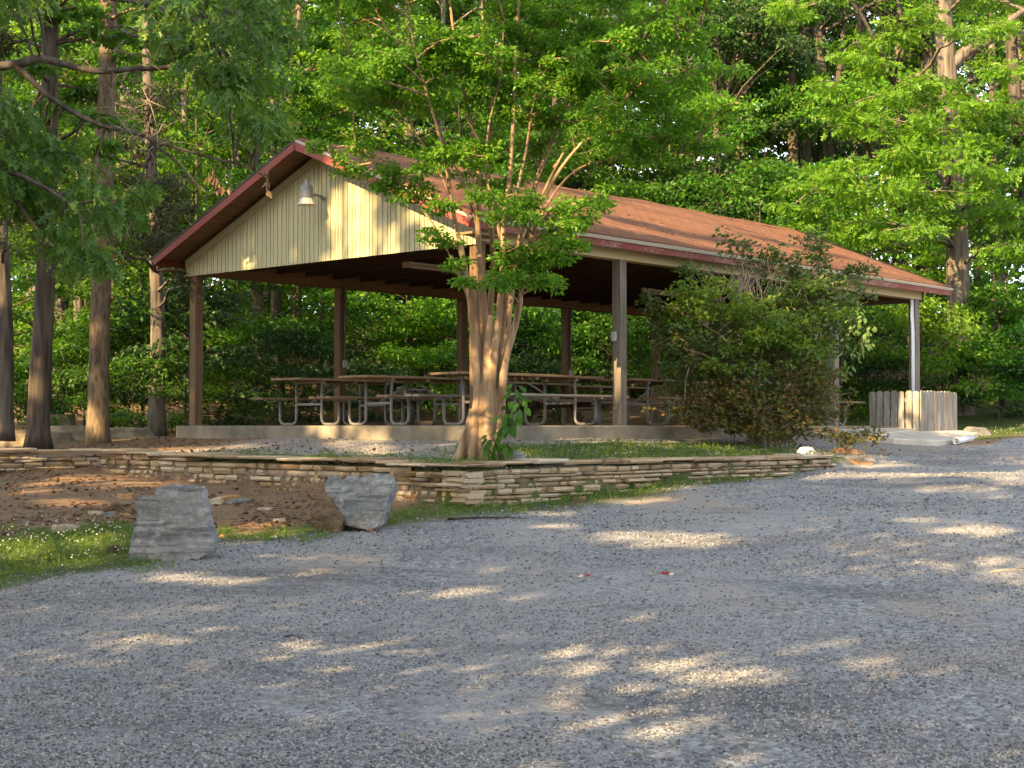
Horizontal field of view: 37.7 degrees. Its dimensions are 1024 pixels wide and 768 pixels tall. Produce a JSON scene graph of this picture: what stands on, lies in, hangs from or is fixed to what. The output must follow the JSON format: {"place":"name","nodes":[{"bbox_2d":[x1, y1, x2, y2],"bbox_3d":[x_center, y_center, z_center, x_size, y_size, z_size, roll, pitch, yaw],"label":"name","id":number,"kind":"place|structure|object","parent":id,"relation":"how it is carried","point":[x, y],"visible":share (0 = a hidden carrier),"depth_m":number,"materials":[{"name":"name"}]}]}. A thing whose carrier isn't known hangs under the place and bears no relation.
{"place":"outdoors","nodes":[
{"label":"outdoors","id":0,"kind":"place"},
{"bbox_2d":[0,313,1023,767],"bbox_3d":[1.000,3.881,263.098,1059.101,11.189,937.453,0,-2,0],"label":"ground","id":1,"kind":"structure","parent":0,"point":[620,581],"depth_m":9.52,"materials":[{"name":"gravel"}]},
{"bbox_2d":[0,10,64,440],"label":"forest tree","id":2,"kind":"object","parent":1,"relation":"on","point":[7,430],"visible":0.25,"depth_m":22.91,"materials":[{"name":"brown bark"},{"name":"leaf"}]},
{"bbox_2d":[0,430,73,447],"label":"rock ledge","id":3,"kind":"object","parent":1,"relation":"on","point":[60,436],"visible":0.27,"depth_m":23.70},
{"bbox_2d":[13,347,115,430],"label":"forest shrub","id":4,"kind":"object","parent":1,"relation":"on","point":[26,365],"visible":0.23,"depth_m":26.95,"materials":[{"name":"green plant"}]},
{"bbox_2d":[8,0,128,413],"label":"forest tree","id":5,"kind":"object","parent":1,"relation":"on","point":[74,79],"visible":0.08,"depth_m":30.95,"materials":[{"name":"green plant"}]},
{"bbox_2d":[0,0,144,448],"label":"forest tree","id":6,"kind":"object","parent":1,"relation":"on","point":[38,432],"visible":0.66,"depth_m":21.90,"materials":[{"name":"green plant"}]},
{"bbox_2d":[16,316,148,427],"bbox_3d":[-7.816,-0.005,27.339,2.912,2.459,2.624,0,-2,12],"label":"forest shrub","id":7,"kind":"object","parent":1,"relation":"on","point":[66,343],"visible":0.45,"depth_m":27.01,"materials":[{"name":"green plant"}]},
{"bbox_2d":[2,43,165,362],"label":"understory tree","id":8,"kind":"object","parent":1,"relation":"on","point":[60,128],"visible":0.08,"depth_m":29.34,"materials":[{"name":"green plant"}]},
{"bbox_2d":[8,142,217,413],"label":"understory tree","id":9,"kind":"object","parent":1,"relation":"on","point":[19,315],"visible":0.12,"depth_m":29.32,"materials":[{"name":"green plant"}]},
{"bbox_2d":[18,0,209,443],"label":"forest tree","id":10,"kind":"object","parent":1,"relation":"on","point":[97,430],"visible":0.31,"depth_m":23.17,"materials":[{"name":"beige plant"}]},
{"bbox_2d":[4,7,223,398],"bbox_3d":[-10.523,-8.435,35.765,7.552,18.600,7.798,-2,-2,43],"label":"forest tree","id":11,"kind":"object","parent":1,"relation":"on","point":[79,303],"visible":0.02,"depth_m":35.71,"materials":[{"name":"green plant"}]},
{"bbox_2d":[4,0,240,427],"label":"understory tree","id":12,"kind":"object","parent":1,"relation":"on","point":[60,288],"visible":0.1,"depth_m":29.04,"materials":[{"name":"green plant"}]},
{"bbox_2d":[110,427,154,437],"bbox_3d":[-6.467,0.833,24.975,1.032,0.230,0.638,0,-2,0],"label":"rock ledge","id":13,"kind":"object","parent":1,"relation":"on","point":[121,432],"visible":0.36,"depth_m":24.75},
{"bbox_2d":[52,343,221,433],"bbox_3d":[-6.734,0.250,26.608,2.906,1.929,2.873,0,-2,9],"label":"forest shrub","id":14,"kind":"object","parent":1,"relation":"on","point":[130,364],"visible":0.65,"depth_m":26.10,"materials":[{"name":"green plant"}]},
{"bbox_2d":[71,9,207,435],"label":"cedar tree","id":15,"kind":"object","parent":1,"relation":"on","point":[157,240],"visible":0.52,"depth_m":25.48,"materials":[{"name":"green plant"}]},
{"bbox_2d":[26,164,256,425],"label":"understory tree","id":16,"kind":"object","parent":1,"relation":"on","point":[87,315],"visible":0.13,"depth_m":28.81,"materials":[{"name":"green plant"}]},
{"bbox_2d":[0,0,315,287],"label":"oak tree","id":17,"kind":"object","parent":1,"relation":"on","point":[237,77],"visible":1,"depth_m":11.59,"materials":[{"name":"green plant"}]},
{"bbox_2d":[127,483,220,560],"bbox_3d":[-2.581,1.077,11.428,0.659,0.643,0.415,0,-2,0],"label":"standing stone","id":18,"kind":"object","parent":1,"relation":"on","point":[174,522],"visible":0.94,"depth_m":11.32,"materials":[{"name":"stone"}]},
{"bbox_2d":[76,278,298,425],"bbox_3d":[-5.877,-0.341,27.367,4.010,3.277,3.614,1,-2,-39],"label":"forest shrub","id":19,"kind":"object","parent":1,"relation":"on","point":[250,354],"visible":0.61,"depth_m":27.09,"materials":[{"name":"green plant"}]},
{"bbox_2d":[73,141,309,333],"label":"understory tree","id":20,"kind":"object","parent":1,"relation":"on","point":[231,288],"visible":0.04,"depth_m":38.92,"materials":[{"name":"green plant"}]},
{"bbox_2d":[22,1,362,414],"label":"forest tree","id":21,"kind":"object","parent":1,"relation":"on","point":[312,36],"visible":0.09,"depth_m":33.38,"materials":[{"name":"green plant"}]},
{"bbox_2d":[55,0,353,375],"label":"understory tree","id":22,"kind":"object","parent":1,"relation":"on","point":[265,321],"visible":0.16,"depth_m":27.81,"materials":[{"name":"green plant"}]},
{"bbox_2d":[148,359,292,422],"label":"forest shrub","id":23,"kind":"object","parent":1,"relation":"on","point":[218,380],"visible":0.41,"depth_m":31.29,"materials":[{"name":"green plant"}]},
{"bbox_2d":[165,94,367,351],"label":"understory tree","id":24,"kind":"object","parent":1,"relation":"on","point":[223,195],"visible":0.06,"depth_m":37.74,"materials":[{"name":"green plant"}]},
{"bbox_2d":[181,14,361,412],"bbox_3d":[-5.410,-4.006,33.649,4.156,9.300,3.735,1,-2,-19],"label":"forest tree","id":25,"kind":"object","parent":1,"relation":"on","point":[258,303],"visible":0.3,"depth_m":33.48,"materials":[{"name":"green plant"}]},
{"bbox_2d":[165,156,383,413],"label":"understory tree","id":26,"kind":"object","parent":1,"relation":"on","point":[235,174],"visible":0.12,"depth_m":33.14,"materials":[{"name":"green plant"}]},
{"bbox_2d":[138,0,414,408],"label":"forest tree","id":27,"kind":"object","parent":1,"relation":"on","point":[276,300],"visible":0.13,"depth_m":34.17,"materials":[{"name":"green plant"}]},
{"bbox_2d":[228,323,366,422],"bbox_3d":[-4.536,-0.060,31.354,2.890,2.484,3.206,-1,-2,18],"label":"forest shrub","id":28,"kind":"object","parent":1,"relation":"on","point":[283,337],"visible":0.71,"depth_m":31.11,"materials":[{"name":"green plant"}]},
{"bbox_2d":[227,124,402,366],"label":"understory tree","id":29,"kind":"object","parent":1,"relation":"on","point":[358,342],"visible":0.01,"depth_m":40.30,"materials":[{"name":"green plant"}]},
{"bbox_2d":[228,131,416,412],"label":"understory tree","id":30,"kind":"object","parent":1,"relation":"on","point":[348,315],"visible":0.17,"depth_m":33.51,"materials":[{"name":"green plant"}]},
{"bbox_2d":[262,0,382,407],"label":"forest tree","id":31,"kind":"object","parent":1,"relation":"on","point":[320,103],"visible":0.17,"depth_m":34.93,"materials":[{"name":"green plant"}]},
{"bbox_2d":[269,329,382,403],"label":"forest shrub","id":32,"kind":"object","parent":1,"relation":"on","point":[307,390],"visible":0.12,"depth_m":34.94,"materials":[{"name":"green plant"}]},
{"bbox_2d":[311,473,397,532],"bbox_3d":[-1.387,1.073,13.592,0.676,0.526,0.771,0,-2,13],"label":"split boulder","id":33,"kind":"object","parent":1,"relation":"on","point":[365,502],"visible":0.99,"depth_m":13.38,"materials":[{"name":"stone"}]},
{"bbox_2d":[305,354,430,424],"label":"forest shrub","id":34,"kind":"object","parent":1,"relation":"on","point":[365,364],"visible":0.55,"depth_m":31.26,"materials":[{"name":"green plant"}]},
{"bbox_2d":[258,3,511,385],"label":"forest tree","id":35,"kind":"object","parent":1,"relation":"on","point":[409,134],"visible":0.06,"depth_m":40.15,"materials":[{"name":"green plant"}]},
{"bbox_2d":[360,331,455,388],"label":"forest shrub","id":36,"kind":"object","parent":1,"relation":"on","point":[424,341],"visible":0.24,"depth_m":36.13,"materials":[{"name":"green plant"}]},
{"bbox_2d":[275,0,541,366],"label":"forest tree","id":37,"kind":"object","parent":1,"relation":"on","point":[418,147],"visible":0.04,"depth_m":41.17,"materials":[{"name":"green plant"}]},
{"bbox_2d":[292,145,531,415],"bbox_3d":[-2.383,-2.139,33.358,5.197,6.308,5.692,0,-2,14],"label":"understory tree","id":38,"kind":"object","parent":1,"relation":"on","point":[372,302],"visible":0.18,"depth_m":32.44,"materials":[{"name":"green plant"}]},
{"bbox_2d":[305,36,522,384],"bbox_3d":[-2.604,-4.126,38.018,6.259,9.492,5.962,-1,-2,33],"label":"understory tree","id":39,"kind":"object","parent":1,"relation":"on","point":[358,117],"visible":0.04,"depth_m":37.37,"materials":[{"name":"green plant"}]},
{"bbox_2d":[294,0,536,385],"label":"forest tree","id":40,"kind":"object","parent":1,"relation":"on","point":[415,19],"visible":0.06,"depth_m":35.93,"materials":[{"name":"green plant"}]},
{"bbox_2d":[0,448,836,506],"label":"stacked stone wall","id":41,"kind":"structure","parent":1,"relation":"on","point":[465,486],"depth_m":17.18,"materials":[{"name":"stone"}]},
{"bbox_2d":[368,296,512,419],"bbox_3d":[-1.562,-0.460,32.685,3.264,3.166,3.622,0,-2,-10],"label":"forest shrub","id":42,"kind":"object","parent":1,"relation":"on","point":[427,308],"visible":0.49,"depth_m":32.26,"materials":[{"name":"green plant"}]},
{"bbox_2d":[349,16,605,411],"bbox_3d":[-0.909,-3.544,33.399,6.064,9.183,6.365,1,-2,-40],"label":"understory tree","id":43,"kind":"object","parent":1,"relation":"on","point":[546,313],"visible":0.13,"depth_m":33.10,"materials":[{"name":"green plant"}]},
{"bbox_2d":[0,204,1000,534],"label":"leaf litter","id":44,"kind":"object","parent":1,"relation":"on","point":[102,506],"visible":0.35,"depth_m":16.26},
{"bbox_2d":[428,306,573,393],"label":"forest shrub","id":45,"kind":"object","parent":1,"relation":"on","point":[518,349],"visible":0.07,"depth_m":34.73,"materials":[{"name":"green plant"}]},
{"bbox_2d":[480,382,530,460],"bbox_3d":[-0.066,0.443,15.943,0.548,0.935,0.316,0,-2,0],"label":"broadleaf sprout","id":46,"kind":"object","parent":1,"relation":"on","point":[507,428],"visible":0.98,"depth_m":15.91,"materials":[{"name":"green plant"}]},
{"bbox_2d":[0,427,1016,587],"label":"grass","id":47,"kind":"structure","parent":1,"relation":"on","point":[304,537],"depth_m":14.57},
{"bbox_2d":[0,423,1020,588],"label":"clover","id":48,"kind":"object","parent":1,"relation":"on","point":[4,543],"depth_m":14.47,"materials":[{"name":"plant"}]},
{"bbox_2d":[7,1,1023,336],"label":"wood","id":49,"kind":"object","parent":1,"relation":"on","point":[885,259],"visible":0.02,"depth_m":68.97,"materials":[{"name":"green plant"}]},
{"bbox_2d":[387,0,648,363],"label":"forest tree","id":50,"kind":"object","parent":1,"relation":"on","point":[421,124],"visible":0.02,"depth_m":40.43,"materials":[{"name":"green plant"}]},
{"bbox_2d":[417,129,621,386],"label":"understory tree","id":51,"kind":"object","parent":1,"relation":"on","point":[573,160],"visible":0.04,"depth_m":36.33,"materials":[{"name":"green plant"}]},
{"bbox_2d":[468,349,588,423],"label":"forest shrub","id":52,"kind":"object","parent":1,"relation":"on","point":[526,363],"visible":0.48,"depth_m":31.59,"materials":[{"name":"green plant"}]},
{"bbox_2d":[417,96,645,345],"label":"understory tree","id":53,"kind":"object","parent":1,"relation":"on","point":[455,118],"visible":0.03,"depth_m":39.53,"materials":[{"name":"green plant"}]},
{"bbox_2d":[304,0,766,460],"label":"crape myrtle","id":54,"kind":"object","parent":1,"relation":"on","point":[575,80],"visible":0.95,"depth_m":16.05,"materials":[{"name":"green plant"}]},
{"bbox_2d":[151,138,953,440],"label":"picnic pavilion","id":55,"kind":"structure","parent":1,"relation":"on","point":[343,236],"depth_m":22.86,"materials":[{"name":"wood"}]},
{"bbox_2d":[251,377,430,425],"bbox_3d":[-2.793,0.307,24.590,1.680,0.752,2.481,-1,-2,40],"label":"picnic table","id":56,"kind":"object","parent":55,"relation":"on","point":[360,383],"visible":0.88,"depth_m":24.37,"materials":[{"name":"brown wood"}]},
{"bbox_2d":[319,375,469,425],"bbox_3d":[-1.525,0.271,23.309,1.680,0.752,2.481,-2,-2,45],"label":"picnic table","id":57,"kind":"object","parent":55,"relation":"on","point":[391,397],"visible":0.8,"depth_m":23.05,"materials":[{"name":"brown wood"}]},
{"bbox_2d":[405,371,628,425],"bbox_3d":[0.124,0.238,22.151,1.680,0.752,3.128,-1,-2,42],"label":"picnic table","id":58,"kind":"object","parent":55,"relation":"on","point":[516,377],"visible":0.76,"depth_m":22.09,"materials":[{"name":"brown wood"}]},
{"bbox_2d":[449,381,591,425],"bbox_3d":[0.254,0.355,25.873,1.640,0.748,2.200,-1,-2,39],"label":"picnic table","id":59,"kind":"object","parent":55,"relation":"on","point":[534,405],"visible":0.4,"depth_m":26.04,"materials":[{"name":"wood"},{"name":"metal"}]},
{"bbox_2d":[541,385,685,425],"bbox_3d":[1.980,0.430,28.900,2.481,0.752,1.680,1,-2,-42],"label":"picnic table","id":60,"kind":"object","parent":55,"relation":"on","point":[608,388],"visible":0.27,"depth_m":28.75,"materials":[{"name":"brown wood"}]},
{"bbox_2d":[572,378,720,425],"bbox_3d":[2.399,0.314,24.817,1.680,0.752,2.481,-1,-2,40],"label":"picnic table","id":61,"kind":"object","parent":55,"relation":"on","point":[645,401],"visible":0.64,"depth_m":24.29,"materials":[{"name":"brown wood"}]},
{"bbox_2d":[508,317,612,409],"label":"forest shrub","id":62,"kind":"object","parent":1,"relation":"on","point":[538,330],"visible":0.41,"depth_m":34.30,"materials":[{"name":"green plant"}]},
{"bbox_2d":[450,0,680,372],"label":"forest tree","id":63,"kind":"object","parent":1,"relation":"on","point":[636,188],"visible":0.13,"depth_m":36.24,"materials":[{"name":"green plant"}]},
{"bbox_2d":[508,122,648,349],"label":"understory tree","id":64,"kind":"object","parent":1,"relation":"on","point":[592,156],"visible":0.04,"depth_m":38.23,"materials":[{"name":"green plant"}]},
{"bbox_2d":[429,0,753,384],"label":"forest tree","id":65,"kind":"object","parent":1,"relation":"on","point":[461,10],"visible":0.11,"depth_m":40.13,"materials":[{"name":"green plant"}]},
{"bbox_2d":[539,311,691,409],"bbox_3d":[2.376,-0.356,34.516,3.502,2.707,3.463,0,-2,-8],"label":"forest shrub","id":66,"kind":"object","parent":1,"relation":"on","point":[604,328],"visible":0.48,"depth_m":34.27,"materials":[{"name":"green plant"}]},
{"bbox_2d":[518,92,715,339],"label":"understory tree","id":67,"kind":"object","parent":1,"relation":"on","point":[608,176],"visible":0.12,"depth_m":38.16,"materials":[{"name":"green plant"}]},
{"bbox_2d":[571,311,675,396],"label":"forest shrub","id":68,"kind":"object","parent":1,"relation":"on","point":[644,348],"visible":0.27,"depth_m":35.55,"materials":[{"name":"green plant"}]},
{"bbox_2d":[551,0,802,374],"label":"forest tree","id":69,"kind":"object","parent":1,"relation":"on","point":[637,174],"visible":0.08,"depth_m":39.45,"materials":[{"name":"green plant"}]},
{"bbox_2d":[587,0,850,370],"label":"forest tree","id":70,"kind":"object","parent":1,"relation":"on","point":[735,92],"visible":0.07,"depth_m":42.63,"materials":[{"name":"green plant"}]},
{"bbox_2d":[610,75,829,384],"bbox_3d":[5.042,-3.876,39.337,6.855,8.712,6.530,0,-2,4],"label":"understory tree","id":71,"kind":"object","parent":1,"relation":"on","point":[732,136],"visible":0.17,"depth_m":38.23,"materials":[{"name":"green plant"}]},
{"bbox_2d":[584,0,865,217],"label":"forest tree","id":72,"kind":"object","parent":1,"relation":"on","point":[833,9],"visible":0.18,"depth_m":40.40,"materials":[{"name":"green plant"}]},
{"bbox_2d":[651,0,830,223],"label":"evergreen tree","id":73,"kind":"object","parent":1,"relation":"on","point":[779,58],"visible":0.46,"depth_m":38.27,"materials":[{"name":"green plant"}]},
{"bbox_2d":[635,225,889,449],"bbox_3d":[3.675,-0.714,22.103,3.647,3.355,2.834,0,-2,13],"label":"shrub","id":74,"kind":"object","parent":1,"relation":"on","point":[758,408],"visible":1,"depth_m":21.80,"materials":[{"name":"green plant"}]},
{"bbox_2d":[652,70,877,389],"bbox_3d":[6.525,-3.954,39.589,6.087,8.859,5.798,0,-2,-14],"label":"understory tree","id":75,"kind":"object","parent":1,"relation":"on","point":[770,102],"visible":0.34,"depth_m":39.09,"materials":[{"name":"green plant"}]},
{"bbox_2d":[644,157,907,391],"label":"understory tree","id":76,"kind":"object","parent":1,"relation":"on","point":[760,171],"visible":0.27,"depth_m":34.37,"materials":[{"name":"green plant"}]},
{"bbox_2d":[744,0,846,230],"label":"forest tree","id":77,"kind":"object","parent":1,"relation":"on","point":[793,141],"visible":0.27,"depth_m":40.07,"materials":[{"name":"green plant"}]},
{"bbox_2d":[676,0,939,383],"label":"forest tree","id":78,"kind":"object","parent":1,"relation":"on","point":[806,154],"visible":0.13,"depth_m":41.28,"materials":[{"name":"green plant"}]},
{"bbox_2d":[722,154,926,346],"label":"understory tree","id":79,"kind":"object","parent":1,"relation":"on","point":[815,166],"visible":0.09,"depth_m":37.84,"materials":[{"name":"green plant"}]},
{"bbox_2d":[755,0,895,241],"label":"forest tree","id":80,"kind":"object","parent":1,"relation":"on","point":[826,149],"visible":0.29,"depth_m":41.09,"materials":[{"name":"green plant"}]},
{"bbox_2d":[721,0,966,374],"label":"forest tree","id":81,"kind":"object","parent":1,"relation":"on","point":[859,23],"visible":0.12,"depth_m":42.69,"materials":[{"name":"green plant"}]},
{"bbox_2d":[835,307,876,426],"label":"climbing vine","id":82,"kind":"object","parent":1,"relation":"on","point":[867,340],"visible":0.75,"depth_m":24.50,"materials":[{"name":"green plant"}]},
{"bbox_2d":[720,60,1005,395],"bbox_3d":[8.961,-3.832,37.882,6.422,8.922,6.742,-1,-2,39],"label":"understory tree","id":83,"kind":"object","parent":1,"relation":"on","point":[852,99],"visible":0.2,"depth_m":37.02,"materials":[{"name":"green plant"}]},
{"bbox_2d":[823,308,908,403],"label":"forest shrub","id":84,"kind":"object","parent":1,"relation":"on","point":[875,333],"visible":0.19,"depth_m":35.24,"materials":[{"name":"green plant"}]},
{"bbox_2d":[839,347,926,415],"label":"forest shrub","id":85,"kind":"object","parent":1,"relation":"on","point":[878,370],"visible":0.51,"depth_m":32.62,"materials":[{"name":"green plant"}]},
{"bbox_2d":[758,0,1023,415],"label":"oak tree","id":86,"kind":"object","parent":1,"relation":"on","point":[948,90],"visible":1,"depth_m":31.90,"materials":[{"name":"green plant"}]},
{"bbox_2d":[821,205,975,345],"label":"understory tree","id":87,"kind":"object","parent":1,"relation":"on","point":[926,260],"visible":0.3,"depth_m":37.15,"materials":[{"name":"green plant"}]},
{"bbox_2d":[813,2,987,352],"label":"forest tree","id":88,"kind":"object","parent":1,"relation":"on","point":[833,75],"visible":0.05,"depth_m":51.97,"materials":[{"name":"green plant"}]},
{"bbox_2d":[783,0,1023,380],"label":"forest tree","id":89,"kind":"object","parent":1,"relation":"on","point":[926,57],"visible":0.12,"depth_m":41.80,"materials":[{"name":"green plant"}]},
{"bbox_2d":[844,0,966,241],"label":"forest tree","id":90,"kind":"object","parent":1,"relation":"on","point":[899,12],"visible":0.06,"depth_m":44.23,"materials":[{"name":"green plant"}]},
{"bbox_2d":[869,390,956,430],"bbox_3d":[7.559,0.524,28.164,1.028,0.783,1.551,-1,-2,42],"label":"picket enclosure","id":91,"kind":"object","parent":1,"relation":"on","point":[938,410],"visible":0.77,"depth_m":27.66,"materials":[{"name":"grey wood"}]},
{"bbox_2d":[840,293,1005,420],"bbox_3d":[8.801,-0.393,32.276,3.600,3.113,3.245,-1,-2,23],"label":"forest shrub","id":92,"kind":"object","parent":1,"relation":"on","point":[902,320],"visible":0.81,"depth_m":31.77,"materials":[{"name":"green plant"}]},
{"bbox_2d":[862,140,1023,388],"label":"understory tree","id":93,"kind":"object","parent":1,"relation":"on","point":[987,278],"visible":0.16,"depth_m":38.38,"materials":[{"name":"green plant"}]},
{"bbox_2d":[871,0,1023,379],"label":"forest tree","id":94,"kind":"object","parent":1,"relation":"on","point":[992,87],"visible":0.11,"depth_m":42.84,"materials":[{"name":"green plant"}]},
{"bbox_2d":[875,2,1023,193],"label":"forest tree","id":95,"kind":"object","parent":1,"relation":"on","point":[1020,40],"visible":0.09,"depth_m":43.06,"materials":[{"name":"green plant"}]},
{"bbox_2d":[880,3,1020,335],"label":"forest tree","id":96,"kind":"object","parent":1,"relation":"on","point":[971,75],"visible":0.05,"depth_m":51.85,"materials":[{"name":"green plant"}]},
{"bbox_2d":[902,348,1023,421],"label":"forest shrub","id":97,"kind":"object","parent":1,"relation":"on","point":[1000,371],"visible":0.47,"depth_m":32.17,"materials":[{"name":"green plant"}]},
{"bbox_2d":[905,98,1023,388],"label":"understory tree","id":98,"kind":"object","parent":1,"relation":"on","point":[1020,104],"visible":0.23,"depth_m":38.16,"materials":[{"name":"green plant"}]},
{"bbox_2d":[933,274,1023,405],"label":"understory tree","id":99,"kind":"object","parent":1,"relation":"on","point":[1001,311],"visible":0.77,"depth_m":32.38,"materials":[{"name":"green plant"}]},
{"bbox_2d":[941,144,1023,348],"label":"understory tree","id":100,"kind":"object","parent":1,"relation":"on","point":[989,237],"visible":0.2,"depth_m":37.65,"materials":[{"name":"green plant"}]},
{"bbox_2d":[961,5,1023,244],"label":"forest tree","id":101,"kind":"object","parent":1,"relation":"on","point":[1015,91],"visible":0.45,"depth_m":39.09,"materials":[{"name":"green plant"}]},
{"bbox_2d":[965,312,1023,400],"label":"forest shrub","id":102,"kind":"object","parent":1,"relation":"on","point":[1012,338],"visible":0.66,"depth_m":32.04,"materials":[{"name":"green plant"}]},
{"bbox_2d":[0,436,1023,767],"bbox_3d":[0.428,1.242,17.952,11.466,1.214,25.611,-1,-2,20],"label":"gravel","id":103,"kind":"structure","parent":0,"point":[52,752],"depth_m":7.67,"materials":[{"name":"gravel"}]},
{"bbox_2d":[832,427,978,445],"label":"path","id":104,"kind":"structure","parent":0,"point":[905,436],"depth_m":25.87,"materials":[{"name":"concrete"}]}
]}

